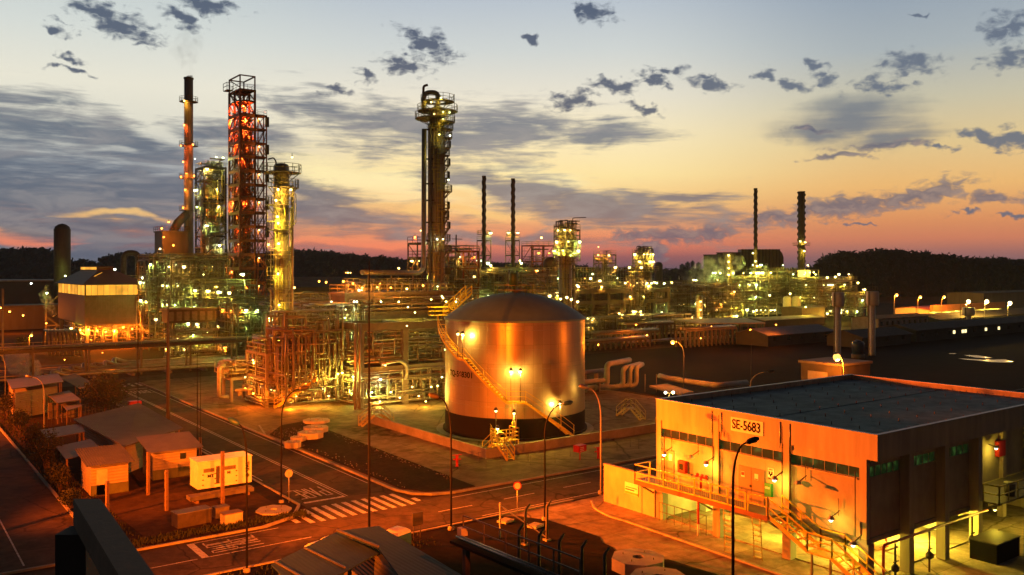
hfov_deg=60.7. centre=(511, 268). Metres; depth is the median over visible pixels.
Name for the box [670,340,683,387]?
street lamp
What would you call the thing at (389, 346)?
pipework
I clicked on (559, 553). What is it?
fence post
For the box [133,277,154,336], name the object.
pipework
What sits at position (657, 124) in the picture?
sky
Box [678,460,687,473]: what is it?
hose cabinet
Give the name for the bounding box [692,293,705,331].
distillation column
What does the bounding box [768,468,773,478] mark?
safety sign
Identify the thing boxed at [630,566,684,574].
octagonal foundation
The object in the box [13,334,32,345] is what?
bush
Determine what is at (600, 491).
street lamp
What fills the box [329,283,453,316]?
steel structure
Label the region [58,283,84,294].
window
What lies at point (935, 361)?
open lot
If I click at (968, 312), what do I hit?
water tower
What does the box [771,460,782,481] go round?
wall lamp
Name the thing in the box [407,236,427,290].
steel structure
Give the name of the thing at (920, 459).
window
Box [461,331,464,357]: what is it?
pole lamp
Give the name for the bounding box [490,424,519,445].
access platform
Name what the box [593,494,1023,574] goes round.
pavement
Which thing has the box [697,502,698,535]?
red post
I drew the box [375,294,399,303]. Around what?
fin fan cooler
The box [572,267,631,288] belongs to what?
steel structure
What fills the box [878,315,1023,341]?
building
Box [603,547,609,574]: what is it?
fence post
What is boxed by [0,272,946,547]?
ground
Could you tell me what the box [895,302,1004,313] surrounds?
lit building
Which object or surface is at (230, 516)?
crate
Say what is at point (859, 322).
building
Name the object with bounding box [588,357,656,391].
pipe loops
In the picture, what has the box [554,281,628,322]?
pipework
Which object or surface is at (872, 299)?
water tower
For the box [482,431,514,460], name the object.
crossover steps
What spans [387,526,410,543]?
portable toilet
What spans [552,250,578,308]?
distillation column
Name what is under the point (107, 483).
wooden post
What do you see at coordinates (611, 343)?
pipe rack
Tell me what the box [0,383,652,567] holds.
road markings
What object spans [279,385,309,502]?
street lamp
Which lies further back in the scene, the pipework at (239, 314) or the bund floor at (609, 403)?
the pipework at (239, 314)
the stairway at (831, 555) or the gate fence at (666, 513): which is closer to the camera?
the stairway at (831, 555)
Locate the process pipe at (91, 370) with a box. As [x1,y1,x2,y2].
[0,361,242,377]
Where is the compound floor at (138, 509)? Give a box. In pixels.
[69,467,274,540]
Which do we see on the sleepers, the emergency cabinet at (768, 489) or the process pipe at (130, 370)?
the process pipe at (130, 370)
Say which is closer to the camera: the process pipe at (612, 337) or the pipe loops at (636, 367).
the pipe loops at (636, 367)
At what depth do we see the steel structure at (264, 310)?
137.45 m
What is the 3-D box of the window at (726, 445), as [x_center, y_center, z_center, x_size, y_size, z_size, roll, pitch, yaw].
[15.331,11.670,55.942,0.040,0.620,5.096,0,0,-37]
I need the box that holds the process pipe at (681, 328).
[680,325,726,329]
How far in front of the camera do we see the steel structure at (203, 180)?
203.70 m
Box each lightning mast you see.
[166,301,174,432]
[197,365,197,456]
[200,372,200,455]
[368,261,369,526]
[751,351,751,385]
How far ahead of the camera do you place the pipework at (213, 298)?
183.33 m
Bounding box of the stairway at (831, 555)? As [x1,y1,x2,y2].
[768,495,890,574]
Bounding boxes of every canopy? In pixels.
[40,424,84,465]
[48,391,80,423]
[56,439,97,484]
[59,374,93,405]
[61,401,81,425]
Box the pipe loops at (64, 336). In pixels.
[42,329,81,355]
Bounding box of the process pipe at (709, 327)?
[684,325,735,329]
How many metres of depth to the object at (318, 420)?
100.78 m
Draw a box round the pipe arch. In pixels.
[121,250,141,277]
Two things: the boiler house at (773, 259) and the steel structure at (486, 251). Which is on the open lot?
the boiler house at (773, 259)
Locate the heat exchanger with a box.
[224,366,254,376]
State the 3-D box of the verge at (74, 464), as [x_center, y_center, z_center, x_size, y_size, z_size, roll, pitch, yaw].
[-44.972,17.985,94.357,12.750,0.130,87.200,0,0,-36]
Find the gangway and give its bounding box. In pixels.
[450,515,580,574]
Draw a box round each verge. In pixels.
[0,386,296,546]
[217,515,716,574]
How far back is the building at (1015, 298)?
338.81 m
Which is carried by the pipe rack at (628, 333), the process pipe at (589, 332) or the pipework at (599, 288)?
the process pipe at (589, 332)
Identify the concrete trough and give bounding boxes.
[649,384,693,394]
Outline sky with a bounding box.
[0,0,1023,270]
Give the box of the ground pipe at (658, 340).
[651,339,668,341]
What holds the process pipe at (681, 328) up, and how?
on the pipe rack at (707, 336)
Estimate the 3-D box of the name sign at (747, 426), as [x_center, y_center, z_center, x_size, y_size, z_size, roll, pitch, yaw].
[15.026,10.130,55.932,0.053,0.900,2.552,0,0,-36]
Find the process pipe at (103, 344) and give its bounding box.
[0,336,251,350]
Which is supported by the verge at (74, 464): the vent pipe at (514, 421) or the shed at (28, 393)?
the shed at (28, 393)
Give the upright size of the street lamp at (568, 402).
8.604 m
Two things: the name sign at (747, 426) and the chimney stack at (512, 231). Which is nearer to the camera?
the name sign at (747, 426)
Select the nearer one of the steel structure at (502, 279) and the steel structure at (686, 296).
the steel structure at (502, 279)
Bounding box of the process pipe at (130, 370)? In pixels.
[0,363,226,381]
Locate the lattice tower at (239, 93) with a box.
[223,74,263,297]
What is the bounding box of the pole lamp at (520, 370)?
[518,368,521,401]
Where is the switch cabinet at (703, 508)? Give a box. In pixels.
[700,504,712,510]
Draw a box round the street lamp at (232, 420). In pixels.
[228,417,249,572]
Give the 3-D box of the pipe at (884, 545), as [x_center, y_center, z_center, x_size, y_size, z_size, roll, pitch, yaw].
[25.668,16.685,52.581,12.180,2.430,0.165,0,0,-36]
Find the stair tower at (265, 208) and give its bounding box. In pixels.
[256,110,268,306]
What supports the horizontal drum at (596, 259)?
attached to the steel structure at (604, 255)
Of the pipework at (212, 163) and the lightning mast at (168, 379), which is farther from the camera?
the pipework at (212, 163)
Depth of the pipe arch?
224.80 m
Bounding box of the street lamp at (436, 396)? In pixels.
[429,393,453,530]
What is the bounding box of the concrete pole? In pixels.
[2,289,3,360]
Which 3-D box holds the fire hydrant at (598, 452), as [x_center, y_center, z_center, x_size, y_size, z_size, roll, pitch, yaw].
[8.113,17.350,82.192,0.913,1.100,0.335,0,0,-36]
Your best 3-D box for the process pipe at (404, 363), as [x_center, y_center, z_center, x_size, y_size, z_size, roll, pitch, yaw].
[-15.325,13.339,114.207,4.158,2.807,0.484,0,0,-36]
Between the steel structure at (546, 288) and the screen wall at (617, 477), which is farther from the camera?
the steel structure at (546, 288)
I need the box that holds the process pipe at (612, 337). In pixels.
[585,335,645,341]
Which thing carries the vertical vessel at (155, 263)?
attached to the steel structure at (149, 295)
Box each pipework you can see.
[63,320,137,342]
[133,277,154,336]
[136,254,185,347]
[157,252,230,350]
[163,327,239,357]
[192,278,259,350]
[193,169,227,288]
[197,158,224,175]
[214,356,252,377]
[216,295,272,355]
[230,101,253,294]
[242,375,345,406]
[245,333,334,375]
[258,297,328,342]
[265,308,345,405]
[289,290,400,360]
[289,301,364,395]
[331,362,444,405]
[335,295,456,311]
[341,276,452,349]
[345,328,443,362]
[426,245,481,308]
[451,270,508,303]
[482,266,558,300]
[521,244,551,297]
[554,220,579,262]
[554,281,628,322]
[572,287,664,315]
[585,312,691,337]
[594,251,617,287]
[626,271,646,313]
[633,246,652,271]
[652,282,708,325]
[676,282,744,317]
[702,275,765,314]
[741,268,806,314]
[788,276,855,315]
[841,292,866,316]
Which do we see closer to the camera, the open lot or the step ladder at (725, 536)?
the step ladder at (725, 536)
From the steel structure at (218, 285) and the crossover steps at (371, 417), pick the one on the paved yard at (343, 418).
the crossover steps at (371, 417)
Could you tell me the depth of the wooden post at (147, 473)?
68.90 m
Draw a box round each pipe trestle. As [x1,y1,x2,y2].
[585,368,603,379]
[585,378,605,392]
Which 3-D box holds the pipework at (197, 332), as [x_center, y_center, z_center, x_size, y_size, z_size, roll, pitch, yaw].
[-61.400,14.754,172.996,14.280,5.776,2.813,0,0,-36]
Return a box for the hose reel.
[695,473,707,490]
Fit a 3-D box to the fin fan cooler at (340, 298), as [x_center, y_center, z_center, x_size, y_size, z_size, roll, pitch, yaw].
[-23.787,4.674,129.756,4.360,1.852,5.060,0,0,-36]
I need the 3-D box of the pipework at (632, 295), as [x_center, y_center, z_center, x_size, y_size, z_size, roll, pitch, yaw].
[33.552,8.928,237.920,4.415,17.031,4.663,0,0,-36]
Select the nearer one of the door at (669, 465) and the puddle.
the door at (669, 465)
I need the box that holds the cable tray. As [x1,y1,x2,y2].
[726,510,858,548]
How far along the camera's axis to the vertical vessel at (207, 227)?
202.32 m
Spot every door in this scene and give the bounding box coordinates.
[97,469,107,494]
[662,448,673,481]
[738,465,764,505]
[808,370,826,378]
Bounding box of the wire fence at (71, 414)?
[47,401,115,426]
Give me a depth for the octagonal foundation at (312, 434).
91.36 m
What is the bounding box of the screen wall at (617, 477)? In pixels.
[603,463,655,516]
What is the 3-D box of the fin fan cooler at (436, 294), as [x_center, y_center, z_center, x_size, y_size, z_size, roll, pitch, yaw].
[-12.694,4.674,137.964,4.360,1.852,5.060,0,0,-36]
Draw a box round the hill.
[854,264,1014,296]
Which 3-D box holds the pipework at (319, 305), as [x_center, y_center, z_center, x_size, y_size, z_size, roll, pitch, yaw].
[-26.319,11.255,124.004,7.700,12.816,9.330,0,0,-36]
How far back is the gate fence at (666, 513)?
60.65 m
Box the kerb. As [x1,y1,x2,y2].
[0,382,1023,574]
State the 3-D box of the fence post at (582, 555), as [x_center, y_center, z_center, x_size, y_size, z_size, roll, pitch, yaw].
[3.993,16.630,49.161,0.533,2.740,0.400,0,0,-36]
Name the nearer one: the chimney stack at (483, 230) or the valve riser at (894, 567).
the valve riser at (894, 567)
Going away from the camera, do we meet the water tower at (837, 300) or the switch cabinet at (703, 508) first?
the switch cabinet at (703, 508)
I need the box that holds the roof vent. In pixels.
[509,273,521,292]
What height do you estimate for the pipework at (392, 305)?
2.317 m
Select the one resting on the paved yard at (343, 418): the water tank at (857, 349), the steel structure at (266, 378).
the steel structure at (266, 378)
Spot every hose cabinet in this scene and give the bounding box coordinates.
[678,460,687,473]
[995,440,1005,456]
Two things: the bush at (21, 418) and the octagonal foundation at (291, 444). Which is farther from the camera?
the bush at (21, 418)
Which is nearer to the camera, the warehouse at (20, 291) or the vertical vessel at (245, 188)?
the vertical vessel at (245, 188)
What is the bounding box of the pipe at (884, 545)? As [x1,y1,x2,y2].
[882,509,987,574]
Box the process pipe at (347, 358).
[345,346,413,359]
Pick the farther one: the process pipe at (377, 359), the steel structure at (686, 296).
the steel structure at (686, 296)
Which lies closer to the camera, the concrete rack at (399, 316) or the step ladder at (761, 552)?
the step ladder at (761, 552)
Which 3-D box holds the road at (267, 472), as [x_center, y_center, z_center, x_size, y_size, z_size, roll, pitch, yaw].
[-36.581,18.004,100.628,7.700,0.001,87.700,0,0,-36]
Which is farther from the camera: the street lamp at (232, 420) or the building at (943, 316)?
the building at (943, 316)
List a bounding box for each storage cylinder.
[783,296,790,306]
[792,296,800,305]
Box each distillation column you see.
[261,157,300,345]
[415,84,457,371]
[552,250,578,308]
[630,266,658,312]
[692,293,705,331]
[723,253,735,317]
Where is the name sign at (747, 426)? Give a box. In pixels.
[731,417,762,435]
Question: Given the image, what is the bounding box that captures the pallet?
[874,542,897,551]
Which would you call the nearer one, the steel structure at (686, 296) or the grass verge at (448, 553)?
the grass verge at (448, 553)
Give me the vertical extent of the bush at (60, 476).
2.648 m
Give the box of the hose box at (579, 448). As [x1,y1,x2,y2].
[573,443,585,459]
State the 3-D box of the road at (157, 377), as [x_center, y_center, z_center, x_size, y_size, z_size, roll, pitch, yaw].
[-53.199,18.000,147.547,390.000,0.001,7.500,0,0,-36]
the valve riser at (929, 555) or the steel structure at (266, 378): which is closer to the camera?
the valve riser at (929, 555)
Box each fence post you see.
[517,523,524,558]
[521,503,530,545]
[537,528,544,566]
[543,499,551,541]
[558,533,564,574]
[580,539,587,574]
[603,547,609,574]
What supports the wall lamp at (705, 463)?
attached to the substation building at (883, 459)
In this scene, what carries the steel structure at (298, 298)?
on the paved yard at (343, 418)
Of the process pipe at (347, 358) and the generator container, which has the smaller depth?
the generator container
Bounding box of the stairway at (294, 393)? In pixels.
[274,370,318,407]
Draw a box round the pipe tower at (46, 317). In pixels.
[45,285,58,341]
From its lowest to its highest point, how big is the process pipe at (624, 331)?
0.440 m
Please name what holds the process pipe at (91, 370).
on the sleepers
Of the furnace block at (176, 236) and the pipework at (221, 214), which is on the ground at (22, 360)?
the furnace block at (176, 236)
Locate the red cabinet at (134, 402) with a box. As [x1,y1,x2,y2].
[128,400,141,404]
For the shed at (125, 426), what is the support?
on the verge at (74, 464)
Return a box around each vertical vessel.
[154,249,163,271]
[170,253,177,271]
[201,183,211,276]
[207,170,216,252]
[211,176,222,280]
[241,121,248,292]
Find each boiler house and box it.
[704,254,723,288]
[716,252,740,276]
[738,249,783,297]
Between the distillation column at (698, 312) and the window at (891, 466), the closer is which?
the window at (891, 466)
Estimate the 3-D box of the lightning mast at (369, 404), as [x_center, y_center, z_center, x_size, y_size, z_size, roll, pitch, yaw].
[-9.155,8.758,56.000,0.510,18.484,0.442,0,0,-36]
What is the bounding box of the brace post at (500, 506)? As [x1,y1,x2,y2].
[499,502,544,537]
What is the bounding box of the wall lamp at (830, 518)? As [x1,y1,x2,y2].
[827,498,839,521]
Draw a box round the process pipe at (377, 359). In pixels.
[347,345,437,362]
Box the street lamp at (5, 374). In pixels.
[1,355,5,407]
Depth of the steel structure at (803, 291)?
323.49 m
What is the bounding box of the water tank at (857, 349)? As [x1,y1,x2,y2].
[851,340,864,358]
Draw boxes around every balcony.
[634,461,781,528]
[958,471,1023,515]
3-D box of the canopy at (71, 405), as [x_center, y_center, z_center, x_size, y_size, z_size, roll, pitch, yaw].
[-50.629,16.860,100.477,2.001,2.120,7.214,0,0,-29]
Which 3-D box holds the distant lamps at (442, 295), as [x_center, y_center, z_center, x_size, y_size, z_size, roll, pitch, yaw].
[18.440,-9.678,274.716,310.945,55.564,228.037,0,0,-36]
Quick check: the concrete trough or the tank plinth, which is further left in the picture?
the tank plinth
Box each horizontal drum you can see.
[235,384,252,395]
[594,255,603,261]
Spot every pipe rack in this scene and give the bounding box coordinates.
[585,330,660,347]
[585,338,650,350]
[617,323,675,338]
[675,327,737,347]
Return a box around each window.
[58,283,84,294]
[86,285,142,294]
[180,453,185,458]
[663,428,711,446]
[720,440,781,460]
[791,454,858,477]
[870,460,898,476]
[914,451,934,465]
[950,443,968,456]
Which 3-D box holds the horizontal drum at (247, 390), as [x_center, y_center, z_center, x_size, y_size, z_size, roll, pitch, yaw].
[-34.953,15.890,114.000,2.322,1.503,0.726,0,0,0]
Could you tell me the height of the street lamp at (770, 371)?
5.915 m
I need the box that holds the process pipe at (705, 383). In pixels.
[657,373,748,387]
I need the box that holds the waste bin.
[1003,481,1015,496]
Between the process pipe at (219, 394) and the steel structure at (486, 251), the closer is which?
the process pipe at (219, 394)
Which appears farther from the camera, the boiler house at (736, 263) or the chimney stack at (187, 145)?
the boiler house at (736, 263)
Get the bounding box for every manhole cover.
[497,517,513,523]
[527,522,543,528]
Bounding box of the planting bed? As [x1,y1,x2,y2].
[269,421,474,491]
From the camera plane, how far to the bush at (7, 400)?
103.81 m
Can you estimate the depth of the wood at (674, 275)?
912.79 m
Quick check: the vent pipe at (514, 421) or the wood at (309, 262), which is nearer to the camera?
the vent pipe at (514, 421)
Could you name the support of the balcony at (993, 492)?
attached to the substation building at (883, 459)
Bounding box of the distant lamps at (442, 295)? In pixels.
[0,97,992,401]
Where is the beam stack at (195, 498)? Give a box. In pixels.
[186,485,253,503]
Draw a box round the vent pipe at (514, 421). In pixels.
[512,420,515,443]
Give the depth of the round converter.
235.60 m
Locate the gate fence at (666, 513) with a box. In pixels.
[659,502,706,534]
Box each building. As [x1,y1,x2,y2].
[656,374,1023,574]
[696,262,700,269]
[734,324,833,346]
[741,315,824,327]
[781,305,824,315]
[824,327,913,347]
[849,313,929,329]
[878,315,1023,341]
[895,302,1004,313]
[925,308,1023,321]
[945,290,1023,308]
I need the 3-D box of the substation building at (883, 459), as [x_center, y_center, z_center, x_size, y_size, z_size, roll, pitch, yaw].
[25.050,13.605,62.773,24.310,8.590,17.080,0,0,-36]
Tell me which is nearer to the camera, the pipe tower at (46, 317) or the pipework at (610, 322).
the pipe tower at (46, 317)
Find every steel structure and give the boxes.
[138,254,187,350]
[159,253,228,351]
[193,279,257,353]
[195,161,226,280]
[219,296,272,355]
[222,368,250,401]
[246,340,334,407]
[261,302,349,347]
[289,291,341,300]
[312,312,360,346]
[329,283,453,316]
[342,278,449,361]
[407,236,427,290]
[446,245,478,307]
[451,270,503,299]
[477,236,490,284]
[482,268,558,296]
[505,236,519,277]
[521,241,553,292]
[554,224,579,260]
[558,281,637,311]
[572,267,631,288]
[593,250,615,285]
[625,271,643,313]
[632,249,653,269]
[652,281,706,325]
[679,282,742,317]
[703,275,763,315]
[742,268,808,315]
[789,277,856,316]
[842,292,867,316]
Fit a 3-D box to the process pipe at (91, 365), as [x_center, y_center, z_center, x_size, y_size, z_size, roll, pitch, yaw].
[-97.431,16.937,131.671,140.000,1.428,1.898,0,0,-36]
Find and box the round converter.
[543,257,558,286]
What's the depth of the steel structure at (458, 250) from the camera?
175.72 m
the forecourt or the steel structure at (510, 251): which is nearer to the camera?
the forecourt
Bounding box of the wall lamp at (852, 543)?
[849,523,861,546]
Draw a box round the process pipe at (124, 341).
[7,335,252,347]
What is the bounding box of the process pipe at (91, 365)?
[0,357,244,373]
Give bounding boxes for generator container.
[189,451,251,492]
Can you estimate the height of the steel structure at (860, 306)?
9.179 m
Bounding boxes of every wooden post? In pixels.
[105,481,109,509]
[146,452,149,494]
[164,470,168,510]
[198,437,201,455]
[220,451,224,503]
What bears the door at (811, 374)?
in the service block at (813, 368)
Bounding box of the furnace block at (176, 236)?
[153,211,189,337]
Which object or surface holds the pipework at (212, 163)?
attached to the steel structure at (203, 180)
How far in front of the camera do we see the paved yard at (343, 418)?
91.82 m
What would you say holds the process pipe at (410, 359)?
on the concrete rack at (395, 324)
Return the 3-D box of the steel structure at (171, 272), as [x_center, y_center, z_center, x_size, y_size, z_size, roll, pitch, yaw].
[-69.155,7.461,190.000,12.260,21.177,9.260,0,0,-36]
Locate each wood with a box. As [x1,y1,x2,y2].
[0,245,224,280]
[223,247,599,287]
[596,266,805,284]
[805,248,1023,296]
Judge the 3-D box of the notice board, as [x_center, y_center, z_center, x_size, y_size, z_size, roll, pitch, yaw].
[-6.223,17.025,57.419,0.800,1.950,0.115,0,0,-36]
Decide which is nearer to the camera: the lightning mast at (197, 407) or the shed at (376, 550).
the shed at (376, 550)
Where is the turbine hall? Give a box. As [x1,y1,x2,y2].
[55,266,145,342]
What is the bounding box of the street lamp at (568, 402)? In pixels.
[542,400,572,520]
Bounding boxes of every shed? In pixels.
[6,373,63,418]
[73,403,182,472]
[75,444,134,496]
[136,431,203,479]
[271,526,460,574]
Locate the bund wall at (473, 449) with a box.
[366,414,655,458]
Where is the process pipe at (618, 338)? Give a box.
[587,336,648,341]
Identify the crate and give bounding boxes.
[171,504,211,528]
[211,504,229,518]
[219,509,243,525]
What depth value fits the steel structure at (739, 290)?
325.58 m
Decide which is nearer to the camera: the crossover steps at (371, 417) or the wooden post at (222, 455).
the wooden post at (222, 455)
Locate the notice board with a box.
[412,511,422,539]
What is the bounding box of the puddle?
[949,353,1012,362]
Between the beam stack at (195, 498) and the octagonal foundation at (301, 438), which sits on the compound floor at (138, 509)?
the beam stack at (195, 498)
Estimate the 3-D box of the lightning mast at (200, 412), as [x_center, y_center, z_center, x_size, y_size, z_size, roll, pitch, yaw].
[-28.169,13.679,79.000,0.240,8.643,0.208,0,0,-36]
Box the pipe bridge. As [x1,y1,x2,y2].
[0,332,259,377]
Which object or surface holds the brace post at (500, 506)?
on the grass verge at (448, 553)
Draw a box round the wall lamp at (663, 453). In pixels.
[661,437,671,455]
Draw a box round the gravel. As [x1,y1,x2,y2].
[261,424,449,487]
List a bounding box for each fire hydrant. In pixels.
[452,454,461,466]
[594,446,602,458]
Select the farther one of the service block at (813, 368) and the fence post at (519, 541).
the service block at (813, 368)
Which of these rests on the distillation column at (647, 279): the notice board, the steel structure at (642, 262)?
the steel structure at (642, 262)
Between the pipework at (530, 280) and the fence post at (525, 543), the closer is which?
the fence post at (525, 543)
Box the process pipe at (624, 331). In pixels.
[591,328,658,333]
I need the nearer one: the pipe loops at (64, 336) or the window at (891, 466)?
the window at (891, 466)
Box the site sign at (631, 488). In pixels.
[625,481,637,495]
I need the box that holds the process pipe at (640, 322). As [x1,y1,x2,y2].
[621,320,670,324]
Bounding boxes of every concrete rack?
[336,318,444,407]
[340,312,448,372]
[558,288,669,315]
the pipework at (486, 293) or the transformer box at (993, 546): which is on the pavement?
the transformer box at (993, 546)
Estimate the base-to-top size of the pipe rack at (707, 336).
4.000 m
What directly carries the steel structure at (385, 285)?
on the paved yard at (343, 418)
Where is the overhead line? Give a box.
[360,129,426,290]
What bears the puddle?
on the open lot
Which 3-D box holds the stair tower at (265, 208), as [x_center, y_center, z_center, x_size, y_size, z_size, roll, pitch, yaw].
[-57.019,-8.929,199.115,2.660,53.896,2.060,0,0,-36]
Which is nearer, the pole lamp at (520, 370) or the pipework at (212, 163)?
the pole lamp at (520, 370)
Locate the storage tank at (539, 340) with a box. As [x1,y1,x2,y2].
[443,284,586,440]
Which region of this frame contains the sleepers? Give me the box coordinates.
[90,368,207,378]
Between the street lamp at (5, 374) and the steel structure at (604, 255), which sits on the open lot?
the steel structure at (604, 255)
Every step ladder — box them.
[723,509,731,553]
[752,517,762,560]
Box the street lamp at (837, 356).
[833,352,843,374]
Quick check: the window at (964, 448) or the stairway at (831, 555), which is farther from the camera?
the window at (964, 448)
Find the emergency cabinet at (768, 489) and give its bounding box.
[764,482,772,496]
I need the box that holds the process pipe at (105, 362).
[0,356,244,372]
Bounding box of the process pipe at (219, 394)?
[217,364,228,398]
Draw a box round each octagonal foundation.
[255,505,291,515]
[284,439,300,448]
[290,435,305,441]
[297,430,322,439]
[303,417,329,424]
[303,424,327,432]
[612,548,663,574]
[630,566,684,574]
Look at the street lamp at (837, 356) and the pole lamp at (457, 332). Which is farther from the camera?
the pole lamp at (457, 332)
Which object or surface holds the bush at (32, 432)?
on the ground at (22, 360)
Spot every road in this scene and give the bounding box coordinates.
[0,327,851,390]
[0,431,73,572]
[10,390,1023,574]
[89,382,415,516]
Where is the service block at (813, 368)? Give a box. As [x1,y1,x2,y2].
[798,357,872,379]
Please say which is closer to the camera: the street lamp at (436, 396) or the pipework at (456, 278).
the street lamp at (436, 396)
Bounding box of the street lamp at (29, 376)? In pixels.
[25,375,44,427]
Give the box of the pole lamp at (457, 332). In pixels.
[456,331,459,356]
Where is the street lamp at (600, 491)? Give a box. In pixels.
[579,384,603,494]
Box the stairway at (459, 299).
[428,285,471,389]
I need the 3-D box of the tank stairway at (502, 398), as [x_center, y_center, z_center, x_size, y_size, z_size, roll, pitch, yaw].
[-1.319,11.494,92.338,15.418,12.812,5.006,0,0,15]
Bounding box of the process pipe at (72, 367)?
[0,360,218,375]
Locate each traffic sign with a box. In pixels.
[285,469,292,502]
[513,482,520,513]
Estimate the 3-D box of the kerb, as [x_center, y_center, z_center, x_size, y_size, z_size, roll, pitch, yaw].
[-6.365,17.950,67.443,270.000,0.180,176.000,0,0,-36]
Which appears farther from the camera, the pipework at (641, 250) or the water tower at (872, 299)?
the pipework at (641, 250)
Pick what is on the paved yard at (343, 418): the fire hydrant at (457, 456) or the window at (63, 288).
the fire hydrant at (457, 456)
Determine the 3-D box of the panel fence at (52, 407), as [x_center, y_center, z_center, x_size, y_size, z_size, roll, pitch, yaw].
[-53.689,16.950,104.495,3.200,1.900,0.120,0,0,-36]
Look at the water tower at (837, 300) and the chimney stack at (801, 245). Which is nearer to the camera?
the water tower at (837, 300)
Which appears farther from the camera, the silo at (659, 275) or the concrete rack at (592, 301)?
the silo at (659, 275)
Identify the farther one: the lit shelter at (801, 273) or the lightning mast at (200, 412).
the lit shelter at (801, 273)
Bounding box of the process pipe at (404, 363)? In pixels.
[380,359,408,379]
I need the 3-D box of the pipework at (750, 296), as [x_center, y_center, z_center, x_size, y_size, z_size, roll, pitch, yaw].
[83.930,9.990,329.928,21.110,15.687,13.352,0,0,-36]
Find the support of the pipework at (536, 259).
in the steel structure at (531, 246)
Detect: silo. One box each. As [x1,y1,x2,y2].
[53,224,70,302]
[655,262,662,287]
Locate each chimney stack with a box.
[179,77,197,279]
[477,176,490,284]
[506,178,518,271]
[750,188,761,309]
[793,191,809,282]
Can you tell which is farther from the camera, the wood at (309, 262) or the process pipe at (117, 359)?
the wood at (309, 262)
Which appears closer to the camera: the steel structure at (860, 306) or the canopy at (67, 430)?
the canopy at (67, 430)
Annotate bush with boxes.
[0,378,14,393]
[0,390,20,417]
[6,407,33,429]
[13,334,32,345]
[22,419,46,448]
[23,426,68,473]
[44,460,73,492]
[56,487,82,508]
[77,371,133,412]
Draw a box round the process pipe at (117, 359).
[0,353,244,370]
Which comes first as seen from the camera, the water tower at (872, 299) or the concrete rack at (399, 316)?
the concrete rack at (399, 316)
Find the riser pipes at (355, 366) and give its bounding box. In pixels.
[354,323,360,409]
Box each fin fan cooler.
[160,306,230,355]
[331,294,372,305]
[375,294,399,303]
[402,294,426,302]
[429,293,451,301]
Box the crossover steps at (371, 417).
[358,404,393,426]
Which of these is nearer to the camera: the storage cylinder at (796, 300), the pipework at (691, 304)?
the pipework at (691, 304)
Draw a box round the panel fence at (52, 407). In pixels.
[48,401,77,418]
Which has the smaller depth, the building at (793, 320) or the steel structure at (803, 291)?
the building at (793, 320)
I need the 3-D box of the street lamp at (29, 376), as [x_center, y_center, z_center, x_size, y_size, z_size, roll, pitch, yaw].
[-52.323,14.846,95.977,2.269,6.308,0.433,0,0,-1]
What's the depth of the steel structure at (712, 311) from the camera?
285.67 m
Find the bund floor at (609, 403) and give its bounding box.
[391,392,656,447]
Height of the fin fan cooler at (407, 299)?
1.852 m
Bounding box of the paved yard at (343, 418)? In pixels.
[141,376,655,492]
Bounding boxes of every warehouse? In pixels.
[0,278,154,303]
[0,303,70,329]
[259,276,380,298]
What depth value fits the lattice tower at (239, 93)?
197.99 m
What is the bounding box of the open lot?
[585,301,1023,396]
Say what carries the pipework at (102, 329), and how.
on the ground at (22, 360)
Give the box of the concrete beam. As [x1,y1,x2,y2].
[55,499,153,574]
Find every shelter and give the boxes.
[671,318,764,341]
[798,270,818,279]
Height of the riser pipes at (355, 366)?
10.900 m
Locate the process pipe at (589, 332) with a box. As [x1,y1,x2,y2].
[588,328,651,333]
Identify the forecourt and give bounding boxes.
[505,496,775,574]
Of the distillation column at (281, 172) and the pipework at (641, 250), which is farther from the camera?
the pipework at (641, 250)
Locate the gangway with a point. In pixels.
(469, 545)
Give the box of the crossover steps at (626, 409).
[616,398,645,420]
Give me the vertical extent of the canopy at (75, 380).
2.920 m
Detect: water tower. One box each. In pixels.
[832,287,843,355]
[866,283,878,355]
[962,301,974,318]
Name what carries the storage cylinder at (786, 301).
on the open lot
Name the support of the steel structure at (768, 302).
on the open lot
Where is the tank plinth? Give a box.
[436,422,593,442]
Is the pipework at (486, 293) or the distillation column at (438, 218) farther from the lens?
the pipework at (486, 293)
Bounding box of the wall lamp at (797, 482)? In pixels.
[795,464,806,484]
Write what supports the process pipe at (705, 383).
on the open lot
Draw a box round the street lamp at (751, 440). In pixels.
[731,436,758,574]
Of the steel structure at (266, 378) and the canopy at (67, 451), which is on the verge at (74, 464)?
the canopy at (67, 451)
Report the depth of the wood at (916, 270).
547.39 m
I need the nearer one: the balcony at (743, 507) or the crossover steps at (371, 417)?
the balcony at (743, 507)
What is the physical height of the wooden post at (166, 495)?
3.000 m
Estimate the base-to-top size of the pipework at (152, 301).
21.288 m
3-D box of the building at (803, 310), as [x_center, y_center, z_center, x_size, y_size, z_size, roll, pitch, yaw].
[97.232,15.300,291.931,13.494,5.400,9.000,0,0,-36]
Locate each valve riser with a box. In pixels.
[891,543,898,574]
[925,531,933,571]
[968,517,974,541]
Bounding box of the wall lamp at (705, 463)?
[703,446,713,465]
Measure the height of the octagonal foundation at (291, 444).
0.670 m
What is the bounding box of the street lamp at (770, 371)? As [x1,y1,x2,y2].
[750,370,773,386]
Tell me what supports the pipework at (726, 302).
in the steel structure at (712, 311)
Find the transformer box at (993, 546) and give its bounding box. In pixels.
[969,529,1020,564]
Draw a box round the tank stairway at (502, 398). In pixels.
[438,318,574,435]
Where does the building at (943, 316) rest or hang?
on the open lot
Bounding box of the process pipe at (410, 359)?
[350,345,441,364]
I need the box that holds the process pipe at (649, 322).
[625,321,673,324]

